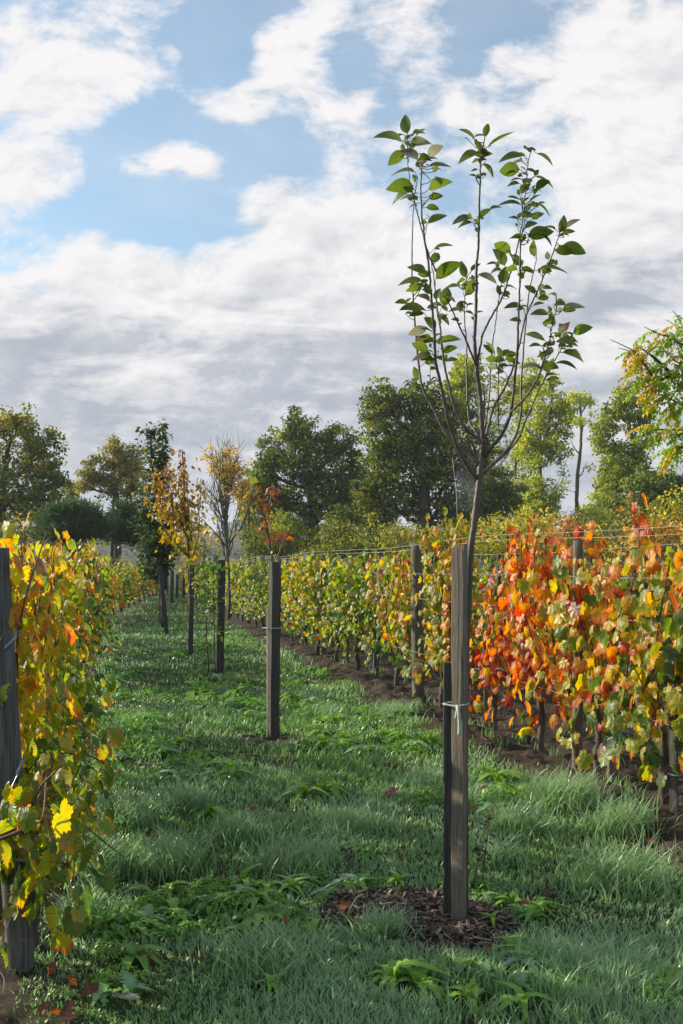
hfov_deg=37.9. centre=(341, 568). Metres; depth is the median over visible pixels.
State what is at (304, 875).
chicory plant
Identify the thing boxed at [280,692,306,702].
dandelion
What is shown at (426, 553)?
bush
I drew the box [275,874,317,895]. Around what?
dock plant
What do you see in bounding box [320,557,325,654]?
trellis post
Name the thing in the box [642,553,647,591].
row stake
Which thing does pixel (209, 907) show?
nettle patch
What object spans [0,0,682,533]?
sky
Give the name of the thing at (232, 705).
nettle patch
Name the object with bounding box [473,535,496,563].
bush
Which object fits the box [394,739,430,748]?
chicory plant
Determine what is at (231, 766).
dock plant
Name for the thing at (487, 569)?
grape vine
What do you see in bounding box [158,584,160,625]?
tree stake
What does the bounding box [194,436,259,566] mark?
ash tree
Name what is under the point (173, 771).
chicory plant
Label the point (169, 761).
nettle patch
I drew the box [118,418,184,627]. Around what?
columnar pear tree
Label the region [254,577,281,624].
grape vine
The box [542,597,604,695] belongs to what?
grape vine
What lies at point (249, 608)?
trellis post
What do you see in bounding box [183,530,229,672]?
young tree
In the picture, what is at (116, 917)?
plantain
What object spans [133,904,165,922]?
chicory plant
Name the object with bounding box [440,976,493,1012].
weed
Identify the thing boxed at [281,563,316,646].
grape vine
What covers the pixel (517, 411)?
poplar tree
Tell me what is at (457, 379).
poplar tree
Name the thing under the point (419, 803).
nettle patch
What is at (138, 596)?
grape vine
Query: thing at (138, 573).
grape vine
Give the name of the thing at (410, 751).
clover patch
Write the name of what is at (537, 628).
grape vine
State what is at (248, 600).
grape vine
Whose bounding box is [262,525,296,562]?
bush
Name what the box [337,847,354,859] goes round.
fallen leaf
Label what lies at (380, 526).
bush
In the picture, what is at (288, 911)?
nettle patch
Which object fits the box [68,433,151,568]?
oak tree
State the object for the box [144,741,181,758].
nettle patch
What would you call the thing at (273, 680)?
wooden post
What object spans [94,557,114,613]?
grape vine
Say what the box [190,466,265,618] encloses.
forked sapling
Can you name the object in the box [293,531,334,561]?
bush
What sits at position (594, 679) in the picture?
grape vine
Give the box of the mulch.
[307,882,529,960]
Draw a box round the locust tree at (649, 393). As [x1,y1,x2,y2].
[610,311,682,476]
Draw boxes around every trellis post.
[0,548,34,972]
[247,561,250,623]
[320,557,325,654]
[411,543,424,697]
[572,540,582,769]
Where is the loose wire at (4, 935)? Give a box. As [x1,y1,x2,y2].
[0,865,19,991]
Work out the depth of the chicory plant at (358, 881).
4.81 m
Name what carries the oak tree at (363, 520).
on the ground at (524, 754)
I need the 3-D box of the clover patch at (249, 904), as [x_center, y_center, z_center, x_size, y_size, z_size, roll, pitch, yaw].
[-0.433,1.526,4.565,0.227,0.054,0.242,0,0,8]
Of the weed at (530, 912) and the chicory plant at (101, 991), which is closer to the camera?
the chicory plant at (101, 991)
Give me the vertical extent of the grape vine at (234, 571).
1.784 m
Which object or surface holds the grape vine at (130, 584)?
on the ground at (524, 754)
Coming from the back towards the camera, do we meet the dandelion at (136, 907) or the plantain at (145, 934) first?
the dandelion at (136, 907)
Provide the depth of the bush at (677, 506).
37.84 m
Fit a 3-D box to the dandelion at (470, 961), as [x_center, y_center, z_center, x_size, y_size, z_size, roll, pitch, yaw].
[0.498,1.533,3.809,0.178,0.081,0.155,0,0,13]
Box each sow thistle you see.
[94,930,132,945]
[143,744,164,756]
[144,918,165,936]
[148,922,174,941]
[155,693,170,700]
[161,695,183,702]
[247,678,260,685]
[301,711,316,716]
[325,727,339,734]
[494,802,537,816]
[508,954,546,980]
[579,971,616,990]
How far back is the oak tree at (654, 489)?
65.33 m
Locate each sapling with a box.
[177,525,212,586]
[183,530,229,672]
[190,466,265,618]
[250,480,294,561]
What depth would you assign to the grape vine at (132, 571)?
39.18 m
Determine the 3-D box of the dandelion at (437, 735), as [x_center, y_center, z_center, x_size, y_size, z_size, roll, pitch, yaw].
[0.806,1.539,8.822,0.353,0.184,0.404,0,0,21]
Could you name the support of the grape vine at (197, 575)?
on the ground at (524, 754)
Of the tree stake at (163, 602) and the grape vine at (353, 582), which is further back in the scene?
the tree stake at (163, 602)
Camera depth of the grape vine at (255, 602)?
25.72 m
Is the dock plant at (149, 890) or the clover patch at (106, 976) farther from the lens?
the dock plant at (149, 890)
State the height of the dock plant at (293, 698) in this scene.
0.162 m
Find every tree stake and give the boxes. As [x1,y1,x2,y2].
[158,566,168,635]
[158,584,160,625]
[170,571,173,603]
[175,574,178,598]
[182,574,184,597]
[188,565,193,654]
[212,560,225,672]
[266,608,267,692]
[442,543,469,922]
[443,662,451,916]
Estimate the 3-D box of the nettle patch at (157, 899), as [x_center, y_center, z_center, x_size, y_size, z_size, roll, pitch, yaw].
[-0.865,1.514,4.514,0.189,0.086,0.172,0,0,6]
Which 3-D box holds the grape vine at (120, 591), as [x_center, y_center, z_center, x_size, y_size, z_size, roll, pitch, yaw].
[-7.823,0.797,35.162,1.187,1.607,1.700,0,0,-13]
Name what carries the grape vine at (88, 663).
on the ground at (524, 754)
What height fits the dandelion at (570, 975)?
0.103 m
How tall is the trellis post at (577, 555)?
1.859 m
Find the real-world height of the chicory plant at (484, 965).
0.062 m
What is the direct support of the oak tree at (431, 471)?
on the ground at (524, 754)
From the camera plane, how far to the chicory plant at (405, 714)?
10.40 m
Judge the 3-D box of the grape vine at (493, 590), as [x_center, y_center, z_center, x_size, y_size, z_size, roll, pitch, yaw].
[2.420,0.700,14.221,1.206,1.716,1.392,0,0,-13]
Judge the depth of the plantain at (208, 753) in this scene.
8.23 m
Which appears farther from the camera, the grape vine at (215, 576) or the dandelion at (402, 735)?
the grape vine at (215, 576)
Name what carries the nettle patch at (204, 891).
on the ground at (524, 754)
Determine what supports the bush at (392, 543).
on the ground at (524, 754)
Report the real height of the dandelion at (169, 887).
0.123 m
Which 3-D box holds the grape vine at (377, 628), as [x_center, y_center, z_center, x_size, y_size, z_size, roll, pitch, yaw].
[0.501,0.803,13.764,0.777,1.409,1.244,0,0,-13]
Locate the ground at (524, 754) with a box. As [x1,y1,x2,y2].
[0,574,682,1023]
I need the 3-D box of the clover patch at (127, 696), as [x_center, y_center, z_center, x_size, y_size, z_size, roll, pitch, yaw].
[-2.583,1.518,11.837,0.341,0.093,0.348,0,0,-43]
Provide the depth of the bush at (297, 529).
56.87 m
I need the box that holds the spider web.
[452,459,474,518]
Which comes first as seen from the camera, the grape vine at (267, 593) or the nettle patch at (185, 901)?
the nettle patch at (185, 901)
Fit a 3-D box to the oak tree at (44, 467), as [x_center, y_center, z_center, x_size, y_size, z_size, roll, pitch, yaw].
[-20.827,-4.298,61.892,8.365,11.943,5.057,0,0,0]
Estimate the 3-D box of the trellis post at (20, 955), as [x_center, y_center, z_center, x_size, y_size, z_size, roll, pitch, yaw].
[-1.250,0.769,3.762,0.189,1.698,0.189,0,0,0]
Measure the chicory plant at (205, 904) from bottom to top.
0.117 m
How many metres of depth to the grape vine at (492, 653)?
9.29 m
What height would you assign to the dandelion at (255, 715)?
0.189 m
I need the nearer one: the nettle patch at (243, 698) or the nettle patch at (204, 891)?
the nettle patch at (204, 891)
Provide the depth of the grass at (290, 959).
5.06 m
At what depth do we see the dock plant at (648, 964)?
3.85 m
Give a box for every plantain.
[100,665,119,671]
[103,915,133,933]
[112,944,174,972]
[132,926,161,944]
[148,769,170,780]
[161,908,197,925]
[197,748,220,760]
[210,919,262,940]
[213,769,256,784]
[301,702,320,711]
[328,735,360,745]
[344,842,385,861]
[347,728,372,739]
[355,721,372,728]
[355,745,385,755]
[374,876,399,885]
[376,741,405,751]
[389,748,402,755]
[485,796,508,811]
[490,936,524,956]
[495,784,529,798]
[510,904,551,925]
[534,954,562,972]
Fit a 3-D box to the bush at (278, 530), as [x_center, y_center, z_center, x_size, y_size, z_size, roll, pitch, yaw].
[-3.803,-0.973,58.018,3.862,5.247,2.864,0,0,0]
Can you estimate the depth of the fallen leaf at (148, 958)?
3.84 m
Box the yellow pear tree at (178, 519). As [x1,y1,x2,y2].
[131,449,215,624]
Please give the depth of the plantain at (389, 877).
4.91 m
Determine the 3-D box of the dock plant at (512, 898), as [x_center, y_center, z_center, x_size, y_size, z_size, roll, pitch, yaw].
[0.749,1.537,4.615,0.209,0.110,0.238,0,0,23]
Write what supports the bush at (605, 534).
on the ground at (524, 754)
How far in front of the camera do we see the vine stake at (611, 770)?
7.13 m
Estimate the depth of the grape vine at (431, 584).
23.68 m
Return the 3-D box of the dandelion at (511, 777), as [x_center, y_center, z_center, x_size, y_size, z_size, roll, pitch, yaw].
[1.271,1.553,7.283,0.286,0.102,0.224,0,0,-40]
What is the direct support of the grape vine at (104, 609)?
on the ground at (524, 754)
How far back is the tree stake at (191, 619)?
17.67 m
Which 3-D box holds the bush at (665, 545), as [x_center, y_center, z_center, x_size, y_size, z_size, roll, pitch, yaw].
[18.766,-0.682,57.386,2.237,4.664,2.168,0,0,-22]
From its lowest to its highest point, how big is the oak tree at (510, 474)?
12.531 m
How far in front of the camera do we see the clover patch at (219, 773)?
7.39 m
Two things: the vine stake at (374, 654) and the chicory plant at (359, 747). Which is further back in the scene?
the vine stake at (374, 654)
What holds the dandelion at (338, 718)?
on the ground at (524, 754)
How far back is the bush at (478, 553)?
57.10 m
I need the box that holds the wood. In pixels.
[14,519,681,573]
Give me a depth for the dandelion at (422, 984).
3.60 m
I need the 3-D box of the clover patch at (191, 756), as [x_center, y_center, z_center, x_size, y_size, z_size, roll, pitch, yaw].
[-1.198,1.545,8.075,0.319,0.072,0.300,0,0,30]
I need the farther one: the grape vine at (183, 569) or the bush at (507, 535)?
the grape vine at (183, 569)
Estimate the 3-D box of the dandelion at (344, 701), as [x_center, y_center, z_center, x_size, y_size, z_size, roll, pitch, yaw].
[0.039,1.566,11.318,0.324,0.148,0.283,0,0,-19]
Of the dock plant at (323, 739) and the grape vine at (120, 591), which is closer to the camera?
the dock plant at (323, 739)
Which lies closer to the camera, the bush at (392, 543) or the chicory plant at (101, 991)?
the chicory plant at (101, 991)
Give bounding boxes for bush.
[0,506,50,549]
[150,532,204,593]
[237,533,281,563]
[238,520,268,564]
[244,507,306,559]
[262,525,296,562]
[264,534,302,568]
[274,515,323,562]
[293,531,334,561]
[299,517,375,558]
[307,515,344,563]
[317,502,358,561]
[331,527,370,563]
[345,531,390,560]
[349,512,413,566]
[359,523,395,558]
[367,529,409,564]
[371,522,431,560]
[400,542,441,563]
[424,517,492,555]
[470,517,506,562]
[473,523,502,570]
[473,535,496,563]
[477,511,534,576]
[480,510,519,573]
[486,518,522,559]
[496,505,546,558]
[503,503,562,564]
[518,519,562,562]
[537,516,572,559]
[538,513,587,558]
[543,514,574,555]
[560,505,600,566]
[568,519,615,565]
[569,499,612,568]
[584,522,625,560]
[595,502,655,576]
[598,529,626,561]
[607,535,656,576]
[617,515,682,554]
[618,505,662,555]
[639,483,682,546]
[649,506,673,559]
[655,518,682,560]
[661,500,682,550]
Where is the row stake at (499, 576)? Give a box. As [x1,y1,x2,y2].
[497,554,500,640]
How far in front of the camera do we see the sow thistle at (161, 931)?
4.14 m
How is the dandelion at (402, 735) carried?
on the ground at (524, 754)
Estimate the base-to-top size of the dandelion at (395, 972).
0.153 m
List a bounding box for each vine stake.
[30,843,38,946]
[346,618,348,662]
[373,616,377,672]
[483,634,487,726]
[607,619,614,783]
[667,615,682,814]
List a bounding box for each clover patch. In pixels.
[82,970,122,988]
[89,964,147,987]
[89,972,120,991]
[90,939,143,964]
[91,759,129,768]
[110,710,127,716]
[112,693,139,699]
[113,920,148,937]
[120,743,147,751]
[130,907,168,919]
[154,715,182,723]
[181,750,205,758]
[181,754,210,764]
[199,882,234,893]
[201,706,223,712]
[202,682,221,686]
[202,766,246,780]
[209,756,239,764]
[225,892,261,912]
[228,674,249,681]
[249,894,287,907]
[261,891,288,904]
[269,921,316,941]
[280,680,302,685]
[281,915,330,940]
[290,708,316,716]
[299,895,332,908]
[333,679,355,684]
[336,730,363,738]
[366,875,400,891]
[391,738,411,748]
[409,747,434,755]
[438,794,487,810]
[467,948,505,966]
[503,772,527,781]
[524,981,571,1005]
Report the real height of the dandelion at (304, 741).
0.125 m
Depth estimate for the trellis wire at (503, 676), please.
9.04 m
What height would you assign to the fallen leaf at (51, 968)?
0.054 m
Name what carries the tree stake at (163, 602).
on the ground at (524, 754)
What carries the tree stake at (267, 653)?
on the ground at (524, 754)
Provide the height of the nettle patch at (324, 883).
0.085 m
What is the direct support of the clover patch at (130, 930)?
on the ground at (524, 754)
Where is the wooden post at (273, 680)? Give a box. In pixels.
[262,562,280,738]
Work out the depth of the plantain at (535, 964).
3.83 m
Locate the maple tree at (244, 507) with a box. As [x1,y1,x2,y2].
[233,468,269,558]
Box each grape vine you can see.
[0,512,124,956]
[0,521,124,861]
[0,737,114,971]
[12,538,117,798]
[24,544,117,763]
[42,557,96,707]
[51,557,114,738]
[52,549,125,683]
[65,539,118,660]
[65,617,91,666]
[66,545,112,644]
[68,559,109,643]
[68,572,93,673]
[70,564,118,675]
[71,567,109,659]
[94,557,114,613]
[96,587,109,629]
[98,566,115,617]
[102,560,117,618]
[105,556,131,614]
[105,566,116,606]
[108,573,123,616]
[113,559,136,609]
[114,563,135,609]
[115,570,136,612]
[117,561,140,607]
[124,563,139,605]
[132,561,148,603]
[132,575,142,604]
[134,562,151,601]
[141,564,152,599]
[149,567,158,596]
[175,563,187,595]
[185,561,208,596]
[199,558,215,606]
[204,561,216,608]
[205,565,233,606]
[208,576,216,604]
[225,551,250,618]
[225,562,258,621]
[225,563,238,616]
[225,571,246,616]
[230,557,265,623]
[231,571,265,625]
[237,556,287,629]
[240,569,267,627]
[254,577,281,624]
[261,568,294,629]
[268,553,308,640]
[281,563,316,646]
[281,568,317,643]
[285,550,318,581]
[288,545,337,653]
[299,580,365,658]
[300,560,365,660]
[307,537,406,669]
[319,554,348,583]
[327,554,379,597]
[349,581,410,675]
[353,546,433,685]
[362,567,390,625]
[376,552,410,634]
[400,507,490,707]
[400,570,433,641]
[423,549,480,661]
[423,573,434,629]
[424,562,438,611]
[468,583,545,730]
[470,571,503,666]
[472,553,510,631]
[474,559,532,666]
[482,513,629,752]
[484,537,593,662]
[517,491,678,773]
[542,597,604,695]
[574,536,682,804]
[583,571,641,695]
[586,548,626,629]
[604,569,660,630]
[629,549,682,788]
[632,543,682,687]
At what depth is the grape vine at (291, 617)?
19.56 m
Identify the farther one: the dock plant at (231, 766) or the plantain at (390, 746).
the plantain at (390, 746)
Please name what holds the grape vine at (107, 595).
on the ground at (524, 754)
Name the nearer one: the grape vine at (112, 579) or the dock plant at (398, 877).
the dock plant at (398, 877)
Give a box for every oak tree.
[0,402,74,533]
[50,479,90,560]
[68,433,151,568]
[235,473,278,566]
[250,405,366,562]
[347,375,525,568]
[348,460,382,557]
[462,444,528,578]
[503,473,561,557]
[579,465,624,563]
[588,461,677,540]
[651,466,682,548]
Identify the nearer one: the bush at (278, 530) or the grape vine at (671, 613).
the grape vine at (671, 613)
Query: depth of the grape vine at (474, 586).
16.41 m
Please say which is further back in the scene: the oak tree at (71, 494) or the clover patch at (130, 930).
the oak tree at (71, 494)
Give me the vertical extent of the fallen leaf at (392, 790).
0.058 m
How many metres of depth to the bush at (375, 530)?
59.96 m
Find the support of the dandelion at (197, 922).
on the ground at (524, 754)
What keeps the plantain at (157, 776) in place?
on the ground at (524, 754)
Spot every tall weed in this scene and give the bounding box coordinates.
[470,843,487,887]
[479,814,495,886]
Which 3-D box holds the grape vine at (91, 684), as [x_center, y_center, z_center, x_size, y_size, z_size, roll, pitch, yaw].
[-2.341,0.728,8.208,0.925,1.805,1.445,0,0,-13]
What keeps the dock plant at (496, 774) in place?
on the ground at (524, 754)
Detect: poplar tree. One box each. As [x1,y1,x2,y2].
[436,353,544,571]
[504,389,532,559]
[511,371,578,523]
[558,387,598,519]
[586,378,661,583]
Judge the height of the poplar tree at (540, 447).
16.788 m
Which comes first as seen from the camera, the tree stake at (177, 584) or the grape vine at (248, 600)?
the grape vine at (248, 600)
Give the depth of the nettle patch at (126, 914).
4.16 m
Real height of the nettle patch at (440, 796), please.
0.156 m
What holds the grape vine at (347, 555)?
on the ground at (524, 754)
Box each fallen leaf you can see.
[37,1001,48,1013]
[47,962,56,975]
[49,1008,60,1013]
[55,1011,77,1019]
[59,999,74,1015]
[65,974,77,985]
[76,981,98,997]
[114,992,139,1000]
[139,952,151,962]
[145,830,157,839]
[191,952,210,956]
[247,807,257,812]
[281,913,288,923]
[336,899,351,909]
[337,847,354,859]
[383,786,398,795]
[519,899,531,907]
[541,888,554,893]
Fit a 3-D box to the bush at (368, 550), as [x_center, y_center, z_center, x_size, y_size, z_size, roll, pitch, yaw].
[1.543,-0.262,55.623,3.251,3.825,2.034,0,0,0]
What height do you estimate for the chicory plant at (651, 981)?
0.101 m
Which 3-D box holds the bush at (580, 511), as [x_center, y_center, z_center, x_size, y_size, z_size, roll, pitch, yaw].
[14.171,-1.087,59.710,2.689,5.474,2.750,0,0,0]
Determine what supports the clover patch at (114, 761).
on the ground at (524, 754)
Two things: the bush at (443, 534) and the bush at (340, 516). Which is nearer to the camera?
the bush at (443, 534)
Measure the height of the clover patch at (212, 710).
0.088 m
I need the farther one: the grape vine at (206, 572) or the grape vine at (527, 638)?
the grape vine at (206, 572)
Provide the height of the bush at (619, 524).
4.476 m
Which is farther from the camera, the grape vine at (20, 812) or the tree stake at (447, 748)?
the tree stake at (447, 748)
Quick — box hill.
[22,532,667,573]
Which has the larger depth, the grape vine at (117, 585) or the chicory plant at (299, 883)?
the grape vine at (117, 585)
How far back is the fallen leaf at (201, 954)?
3.88 m
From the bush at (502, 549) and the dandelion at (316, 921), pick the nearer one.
the dandelion at (316, 921)
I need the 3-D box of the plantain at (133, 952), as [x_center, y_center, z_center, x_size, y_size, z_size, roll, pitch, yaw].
[-0.768,1.521,3.878,0.240,0.108,0.272,0,0,-21]
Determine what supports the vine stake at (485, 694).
on the ground at (524, 754)
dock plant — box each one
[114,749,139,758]
[127,884,167,906]
[132,735,161,747]
[141,719,173,735]
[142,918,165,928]
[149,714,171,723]
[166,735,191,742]
[183,680,214,698]
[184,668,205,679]
[202,761,253,780]
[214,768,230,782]
[217,685,252,697]
[218,892,257,908]
[224,863,261,891]
[228,889,286,911]
[230,887,273,904]
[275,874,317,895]
[276,781,333,803]
[286,691,302,702]
[291,772,349,798]
[299,734,342,748]
[307,714,336,726]
[384,870,417,886]
[401,731,432,743]
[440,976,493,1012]
[473,765,524,785]
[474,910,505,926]
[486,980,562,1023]
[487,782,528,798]
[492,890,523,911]
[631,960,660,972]
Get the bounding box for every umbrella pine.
[28,496,118,559]
[104,496,154,568]
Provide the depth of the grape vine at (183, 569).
54.78 m
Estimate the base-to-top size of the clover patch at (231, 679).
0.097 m
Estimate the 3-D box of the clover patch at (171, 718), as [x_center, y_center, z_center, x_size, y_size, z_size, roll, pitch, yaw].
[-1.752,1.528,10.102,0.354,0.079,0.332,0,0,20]
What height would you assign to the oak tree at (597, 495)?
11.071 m
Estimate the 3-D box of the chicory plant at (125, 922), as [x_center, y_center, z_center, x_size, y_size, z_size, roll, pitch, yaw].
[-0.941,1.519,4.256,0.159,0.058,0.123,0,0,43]
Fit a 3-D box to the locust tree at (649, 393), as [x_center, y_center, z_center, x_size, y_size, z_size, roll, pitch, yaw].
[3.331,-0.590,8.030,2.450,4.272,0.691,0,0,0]
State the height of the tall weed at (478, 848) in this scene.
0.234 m
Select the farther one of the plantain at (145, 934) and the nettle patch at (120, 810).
the nettle patch at (120, 810)
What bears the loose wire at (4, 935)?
hanging from the trellis post at (20, 955)
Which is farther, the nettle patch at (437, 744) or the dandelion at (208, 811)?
the nettle patch at (437, 744)
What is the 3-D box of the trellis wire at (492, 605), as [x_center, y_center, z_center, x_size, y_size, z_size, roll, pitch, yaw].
[-1.411,0.346,22.250,0.005,0.019,36.326,0,0,-12]
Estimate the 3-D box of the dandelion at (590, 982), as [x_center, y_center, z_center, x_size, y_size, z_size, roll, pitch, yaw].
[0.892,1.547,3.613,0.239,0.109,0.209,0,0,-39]
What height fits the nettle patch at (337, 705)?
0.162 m
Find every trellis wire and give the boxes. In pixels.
[214,526,674,561]
[225,534,672,561]
[264,582,660,623]
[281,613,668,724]
[285,571,607,577]
[377,544,673,559]
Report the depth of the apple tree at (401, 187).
4.46 m
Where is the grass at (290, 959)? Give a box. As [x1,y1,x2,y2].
[0,593,682,1023]
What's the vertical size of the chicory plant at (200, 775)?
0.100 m
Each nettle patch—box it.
[82,901,148,943]
[98,798,151,821]
[99,716,148,740]
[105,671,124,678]
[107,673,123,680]
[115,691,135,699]
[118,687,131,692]
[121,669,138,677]
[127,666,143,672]
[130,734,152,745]
[133,893,168,913]
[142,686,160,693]
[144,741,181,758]
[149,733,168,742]
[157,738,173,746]
[158,757,186,769]
[159,908,191,924]
[162,918,204,942]
[167,890,202,914]
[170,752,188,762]
[175,649,189,654]
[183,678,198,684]
[184,645,203,651]
[187,870,232,895]
[187,885,221,905]
[189,890,243,920]
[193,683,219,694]
[198,912,235,933]
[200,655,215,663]
[201,901,237,920]
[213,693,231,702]
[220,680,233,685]
[223,699,247,710]
[226,692,250,702]
[232,901,281,930]
[233,689,256,697]
[239,682,252,688]
[249,663,264,669]
[252,725,266,736]
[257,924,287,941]
[274,901,311,927]
[280,698,299,709]
[296,737,319,749]
[296,868,329,886]
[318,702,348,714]
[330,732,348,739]
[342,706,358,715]
[343,871,373,886]
[354,714,377,725]
[365,734,384,743]
[398,788,434,806]
[411,732,442,751]
[413,780,442,805]
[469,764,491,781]
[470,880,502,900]
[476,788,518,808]
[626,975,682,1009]
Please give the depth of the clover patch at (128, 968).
3.73 m
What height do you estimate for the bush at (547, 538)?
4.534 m
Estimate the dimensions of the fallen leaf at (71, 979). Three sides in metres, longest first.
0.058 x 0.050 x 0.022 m
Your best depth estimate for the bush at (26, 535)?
49.92 m
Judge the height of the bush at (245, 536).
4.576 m
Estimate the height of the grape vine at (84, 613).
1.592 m
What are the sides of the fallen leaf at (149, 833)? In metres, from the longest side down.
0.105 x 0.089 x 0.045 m
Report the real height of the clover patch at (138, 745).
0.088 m
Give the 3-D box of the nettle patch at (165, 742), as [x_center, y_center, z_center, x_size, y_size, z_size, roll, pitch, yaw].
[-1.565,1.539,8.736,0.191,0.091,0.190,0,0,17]
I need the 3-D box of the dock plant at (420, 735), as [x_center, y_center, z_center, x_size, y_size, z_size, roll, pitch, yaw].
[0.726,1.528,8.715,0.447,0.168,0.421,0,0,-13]
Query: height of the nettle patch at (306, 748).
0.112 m
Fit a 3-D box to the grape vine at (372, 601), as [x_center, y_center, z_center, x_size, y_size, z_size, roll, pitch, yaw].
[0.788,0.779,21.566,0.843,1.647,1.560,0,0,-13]
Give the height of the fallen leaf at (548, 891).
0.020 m
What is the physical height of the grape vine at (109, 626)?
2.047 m
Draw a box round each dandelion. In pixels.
[118,901,150,911]
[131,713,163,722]
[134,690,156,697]
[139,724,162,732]
[154,897,192,919]
[157,880,202,900]
[174,919,208,933]
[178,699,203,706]
[192,760,223,768]
[194,805,231,822]
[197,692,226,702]
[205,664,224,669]
[220,810,256,826]
[234,710,258,720]
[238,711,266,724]
[242,697,262,705]
[248,879,294,895]
[251,912,289,933]
[253,973,284,993]
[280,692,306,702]
[283,680,301,687]
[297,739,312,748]
[298,919,324,934]
[301,723,333,737]
[319,713,353,723]
[325,738,358,753]
[335,700,353,707]
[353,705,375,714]
[363,958,452,996]
[368,728,411,740]
[384,731,413,739]
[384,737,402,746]
[384,965,450,1007]
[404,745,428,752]
[424,732,442,746]
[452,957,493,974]
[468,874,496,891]
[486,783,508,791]
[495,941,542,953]
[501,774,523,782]
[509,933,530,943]
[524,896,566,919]
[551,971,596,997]
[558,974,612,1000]
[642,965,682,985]
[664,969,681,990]
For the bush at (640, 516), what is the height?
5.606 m
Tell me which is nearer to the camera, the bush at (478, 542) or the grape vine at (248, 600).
the grape vine at (248, 600)
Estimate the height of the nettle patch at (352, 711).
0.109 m
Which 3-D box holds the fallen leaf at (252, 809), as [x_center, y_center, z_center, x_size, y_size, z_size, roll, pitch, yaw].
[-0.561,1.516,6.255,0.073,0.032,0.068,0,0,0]
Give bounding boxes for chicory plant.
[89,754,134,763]
[90,981,120,1006]
[105,971,154,1004]
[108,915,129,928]
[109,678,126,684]
[132,909,158,926]
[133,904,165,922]
[144,768,196,783]
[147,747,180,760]
[150,762,175,770]
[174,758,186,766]
[189,772,210,782]
[192,892,238,914]
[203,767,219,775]
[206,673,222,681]
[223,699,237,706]
[223,707,258,717]
[229,882,259,897]
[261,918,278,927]
[281,879,319,892]
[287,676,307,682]
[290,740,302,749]
[290,873,320,889]
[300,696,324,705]
[310,887,338,897]
[324,872,380,892]
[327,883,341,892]
[344,745,372,754]
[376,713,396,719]
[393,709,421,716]
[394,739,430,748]
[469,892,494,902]
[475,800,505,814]
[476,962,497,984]
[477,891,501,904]
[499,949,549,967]
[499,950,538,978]
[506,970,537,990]
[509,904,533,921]
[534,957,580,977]
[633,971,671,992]
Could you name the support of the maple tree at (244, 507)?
on the ground at (524, 754)
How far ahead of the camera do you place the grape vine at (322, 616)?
16.88 m
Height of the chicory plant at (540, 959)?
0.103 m
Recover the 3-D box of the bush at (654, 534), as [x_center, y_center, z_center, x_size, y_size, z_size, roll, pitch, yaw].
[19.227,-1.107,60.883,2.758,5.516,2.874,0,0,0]
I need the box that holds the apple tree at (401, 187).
[373,114,592,913]
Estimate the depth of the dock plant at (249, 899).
4.51 m

